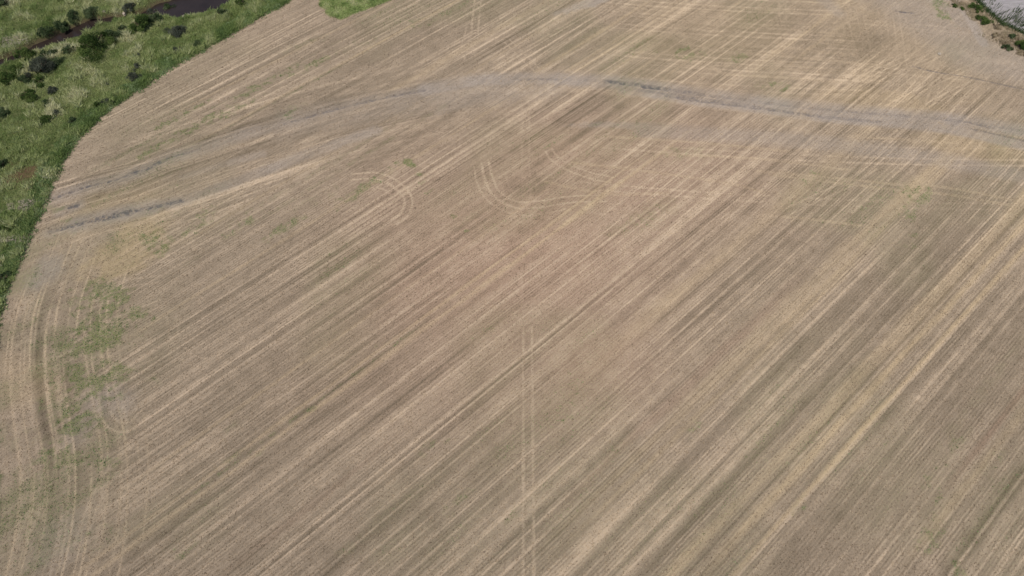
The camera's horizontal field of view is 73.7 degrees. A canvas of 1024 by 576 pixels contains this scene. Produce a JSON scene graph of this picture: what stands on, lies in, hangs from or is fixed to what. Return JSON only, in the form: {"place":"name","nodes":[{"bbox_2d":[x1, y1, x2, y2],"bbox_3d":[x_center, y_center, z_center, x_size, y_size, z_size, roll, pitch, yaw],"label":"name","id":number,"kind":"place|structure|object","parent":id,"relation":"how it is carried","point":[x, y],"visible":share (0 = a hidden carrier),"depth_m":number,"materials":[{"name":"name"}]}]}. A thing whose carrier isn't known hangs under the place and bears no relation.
{"place":"outdoors","nodes":[
{"label":"outdoors","id":0,"kind":"place"},
{"bbox_2d":[0,0,229,65],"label":"river","id":1,"kind":"structure","parent":0,"point":[181,7],"depth_m":189.01,"materials":[{"name":"liquid"}]},
{"bbox_2d":[0,0,1023,575],"bbox_3d":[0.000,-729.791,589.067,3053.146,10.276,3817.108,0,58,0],"label":"ground","id":2,"kind":"structure","parent":0,"point":[1006,130],"depth_m":139.19,"materials":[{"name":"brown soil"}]},
{"bbox_2d":[0,158,6,168],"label":"shrub","id":3,"kind":"object","parent":2,"relation":"on","point":[3,161],"visible":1,"depth_m":157.83,"materials":[{"name":"green plant"}]},
{"bbox_2d":[0,0,8,5],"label":"shrub","id":4,"kind":"object","parent":2,"relation":"on","point":[2,2],"visible":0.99,"depth_m":187.17,"materials":[{"name":"green plant"}]},
{"bbox_2d":[0,106,9,119],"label":"shrub","id":5,"kind":"object","parent":2,"relation":"on","point":[3,112],"visible":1,"depth_m":165.65,"materials":[{"name":"green plant"}]},
{"bbox_2d":[0,271,11,282],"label":"shrub","id":6,"kind":"object","parent":2,"relation":"on","point":[7,273],"visible":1,"depth_m":141.38,"materials":[{"name":"green plant"}]},
{"bbox_2d":[0,224,12,233],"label":"shrub","id":7,"kind":"object","parent":2,"relation":"on","point":[4,227],"visible":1,"depth_m":147.75,"materials":[{"name":"green plant"}]},
{"bbox_2d":[0,70,16,85],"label":"shrub","id":8,"kind":"object","parent":2,"relation":"on","point":[6,76],"visible":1,"depth_m":172.05,"materials":[{"name":"green plant"}]},
{"bbox_2d":[1,35,26,43],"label":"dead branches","id":9,"kind":"object","parent":2,"relation":"on","point":[13,40],"visible":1,"depth_m":180.29,"materials":[{"name":"grey wood"}]},
{"bbox_2d":[0,234,27,243],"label":"dead branches","id":10,"kind":"object","parent":2,"relation":"on","point":[12,239],"visible":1,"depth_m":146.27,"materials":[{"name":"grey wood"}]},
{"bbox_2d":[7,62,24,75],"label":"tree","id":11,"kind":"object","parent":2,"relation":"on","point":[13,69],"visible":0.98,"depth_m":173.40,"materials":[{"name":"green plant"}]},
{"bbox_2d":[8,199,37,213],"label":"dead branches","id":12,"kind":"object","parent":2,"relation":"on","point":[23,205],"visible":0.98,"depth_m":151.39,"materials":[{"name":"grey wood"}]},
{"bbox_2d":[17,74,29,83],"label":"shrub","id":13,"kind":"object","parent":2,"relation":"on","point":[24,78],"visible":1,"depth_m":171.62,"materials":[{"name":"green plant"}]},
{"bbox_2d":[12,47,36,60],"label":"tree","id":14,"kind":"object","parent":2,"relation":"on","point":[26,52],"visible":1,"depth_m":176.34,"materials":[{"name":"green plant"}]},
{"bbox_2d":[19,88,36,102],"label":"shrub","id":15,"kind":"object","parent":2,"relation":"on","point":[28,94],"visible":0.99,"depth_m":168.70,"materials":[{"name":"green plant"}]},
{"bbox_2d":[30,73,46,87],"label":"shrub","id":16,"kind":"object","parent":2,"relation":"on","point":[38,78],"visible":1,"depth_m":171.69,"materials":[{"name":"green plant"}]},
{"bbox_2d":[24,56,55,77],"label":"tree","id":17,"kind":"object","parent":2,"relation":"on","point":[36,64],"visible":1,"depth_m":172.90,"materials":[{"name":"grey plant"}]},
{"bbox_2d":[35,25,54,35],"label":"shrub","id":18,"kind":"object","parent":2,"relation":"on","point":[41,29],"visible":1,"depth_m":181.33,"materials":[{"name":"green plant"}]},
{"bbox_2d":[38,114,55,125],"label":"shrub","id":19,"kind":"object","parent":2,"relation":"on","point":[45,118],"visible":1,"depth_m":164.75,"materials":[{"name":"green plant"}]},
{"bbox_2d":[38,49,56,57],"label":"shrub","id":20,"kind":"object","parent":2,"relation":"on","point":[43,52],"visible":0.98,"depth_m":176.55,"materials":[{"name":"green plant"}]},
{"bbox_2d":[47,85,57,94],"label":"shrub","id":21,"kind":"object","parent":2,"relation":"on","point":[51,89],"visible":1,"depth_m":170.01,"materials":[{"name":"grey plant"}]},
{"bbox_2d":[45,56,65,69],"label":"shrub","id":22,"kind":"object","parent":2,"relation":"on","point":[55,61],"visible":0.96,"depth_m":175.64,"materials":[{"name":"green plant"}]},
{"bbox_2d":[52,19,68,32],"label":"shrub","id":23,"kind":"object","parent":2,"relation":"on","point":[61,26],"visible":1,"depth_m":183.02,"materials":[{"name":"green plant"}]},
{"bbox_2d":[61,43,74,53],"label":"shrub","id":24,"kind":"object","parent":2,"relation":"on","point":[66,49],"visible":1,"depth_m":177.73,"materials":[{"name":"green plant"}]},
{"bbox_2d":[67,116,75,123],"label":"shrub","id":25,"kind":"object","parent":2,"relation":"on","point":[71,119],"visible":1,"depth_m":164.58,"materials":[{"name":"green plant"}]},
{"bbox_2d":[66,9,78,23],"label":"shrub","id":26,"kind":"object","parent":2,"relation":"on","point":[70,15],"visible":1,"depth_m":184.56,"materials":[{"name":"green plant"}]},
{"bbox_2d":[83,6,99,18],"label":"shrub","id":27,"kind":"object","parent":2,"relation":"on","point":[87,12],"visible":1,"depth_m":185.71,"materials":[{"name":"green plant"}]},
{"bbox_2d":[76,28,114,62],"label":"tree","id":28,"kind":"object","parent":2,"relation":"on","point":[89,41],"visible":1,"depth_m":175.98,"materials":[{"name":"green plant"}]},
{"bbox_2d":[101,98,113,105],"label":"shrub","id":29,"kind":"object","parent":2,"relation":"on","point":[107,99],"visible":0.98,"depth_m":167.84,"materials":[{"name":"green plant"}]},
{"bbox_2d":[103,29,122,40],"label":"shrub","id":30,"kind":"object","parent":2,"relation":"on","point":[118,33],"visible":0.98,"depth_m":180.29,"materials":[{"name":"green plant"}]},
{"bbox_2d":[117,25,127,30],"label":"shrub","id":31,"kind":"object","parent":2,"relation":"on","point":[120,27],"visible":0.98,"depth_m":182.90,"materials":[{"name":"green plant"}]},
{"bbox_2d":[122,2,135,12],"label":"shrub","id":32,"kind":"object","parent":2,"relation":"on","point":[130,6],"visible":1,"depth_m":186.88,"materials":[{"name":"green plant"}]},
{"bbox_2d":[125,72,140,81],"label":"shrub","id":33,"kind":"object","parent":2,"relation":"on","point":[133,75],"visible":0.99,"depth_m":172.54,"materials":[{"name":"grey plant"}]},
{"bbox_2d":[132,62,140,70],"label":"shrub","id":34,"kind":"object","parent":2,"relation":"on","point":[135,64],"visible":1,"depth_m":174.56,"materials":[{"name":"green plant"}]},
{"bbox_2d":[128,13,148,33],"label":"tree","id":35,"kind":"object","parent":2,"relation":"on","point":[141,20],"visible":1,"depth_m":181.73,"materials":[{"name":"green plant"}]},
{"bbox_2d":[0,0,288,331],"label":"edge weeds","id":36,"kind":"object","parent":2,"relation":"on","point":[127,85],"visible":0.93,"depth_m":161.29,"materials":[{"name":"green plant"}]},
{"bbox_2d":[0,0,290,338],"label":"riverside grass","id":37,"kind":"structure","parent":2,"relation":"on","point":[16,150],"depth_m":173.84,"materials":[{"name":"green plant"}]},
{"bbox_2d":[147,7,156,14],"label":"shrub","id":38,"kind":"object","parent":2,"relation":"on","point":[149,10],"visible":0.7,"depth_m":188.86,"materials":[{"name":"green plant"}]},
{"bbox_2d":[148,12,162,21],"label":"shrub","id":39,"kind":"object","parent":2,"relation":"on","point":[154,16],"visible":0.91,"depth_m":184.38,"materials":[{"name":"green plant"}]},
{"bbox_2d":[163,3,175,9],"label":"shrub","id":40,"kind":"object","parent":2,"relation":"on","point":[166,6],"visible":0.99,"depth_m":189.92,"materials":[{"name":"green plant"}]},
{"bbox_2d":[162,24,188,38],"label":"shrub","id":41,"kind":"object","parent":2,"relation":"on","point":[180,29],"visible":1,"depth_m":181.81,"materials":[{"name":"grey plant"}]},
{"bbox_2d":[173,46,181,53],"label":"shrub","id":42,"kind":"object","parent":2,"relation":"on","point":[174,48],"visible":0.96,"depth_m":177.62,"materials":[{"name":"green plant"}]},
{"bbox_2d":[193,40,200,47],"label":"shrub","id":43,"kind":"object","parent":2,"relation":"on","point":[196,43],"visible":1,"depth_m":178.64,"materials":[{"name":"green plant"}]},
{"bbox_2d":[216,8,229,13],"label":"shrub","id":44,"kind":"object","parent":2,"relation":"on","point":[220,11],"visible":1,"depth_m":185.50,"materials":[{"name":"green plant"}]},
{"bbox_2d":[235,0,246,4],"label":"shrub","id":45,"kind":"object","parent":2,"relation":"on","point":[241,2],"visible":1,"depth_m":186.95,"materials":[{"name":"green plant"}]},
{"bbox_2d":[318,0,391,19],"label":"grass strip","id":46,"kind":"object","parent":2,"relation":"on","point":[333,2],"depth_m":188.02,"materials":[{"name":"green plant"}]},
{"bbox_2d":[0,0,1020,574],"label":"field weeds","id":47,"kind":"object","parent":2,"relation":"on","point":[320,274],"visible":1,"depth_m":133.56,"materials":[{"name":"green plant"}]},
{"bbox_2d":[967,2,983,12],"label":"shrub","id":48,"kind":"object","parent":2,"relation":"on","point":[974,5],"visible":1,"depth_m":186.94,"materials":[{"name":"green plant"}]},
{"bbox_2d":[974,14,993,24],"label":"shrub","id":49,"kind":"object","parent":2,"relation":"on","point":[984,19],"visible":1,"depth_m":183.95,"materials":[{"name":"green plant"}]},
{"bbox_2d":[945,0,1023,50],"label":"dry bank grass","id":50,"kind":"structure","parent":2,"relation":"on","point":[970,10],"depth_m":185.25,"materials":[{"name":"plant"}]},
{"bbox_2d":[993,23,1001,29],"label":"grass clump","id":51,"kind":"object","parent":2,"relation":"on","point":[999,27],"visible":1,"depth_m":182.51,"materials":[{"name":"beige plant"}]},
{"bbox_2d":[974,0,1023,34],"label":"reeds","id":52,"kind":"object","parent":2,"relation":"on","point":[1002,22],"visible":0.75,"depth_m":187.72,"materials":[{"name":"grey plant"}]},
{"bbox_2d":[999,38,1008,44],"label":"grass clump","id":53,"kind":"object","parent":2,"relation":"on","point":[1004,41],"visible":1,"depth_m":179.62,"materials":[{"name":"beige plant"}]},
{"bbox_2d":[1001,44,1013,50],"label":"shrub","id":54,"kind":"object","parent":2,"relation":"on","point":[1009,47],"visible":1,"depth_m":178.58,"materials":[{"name":"green plant"}]},
{"bbox_2d":[1014,40,1023,49],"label":"shrub","id":55,"kind":"object","parent":2,"relation":"on","point":[1020,43],"visible":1,"depth_m":178.15,"materials":[{"name":"green plant"}]},
{"bbox_2d":[1016,47,1023,56],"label":"grass clump","id":56,"kind":"object","parent":2,"relation":"on","point":[1020,51],"visible":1,"depth_m":177.53,"materials":[{"name":"beige plant"}]}
]}

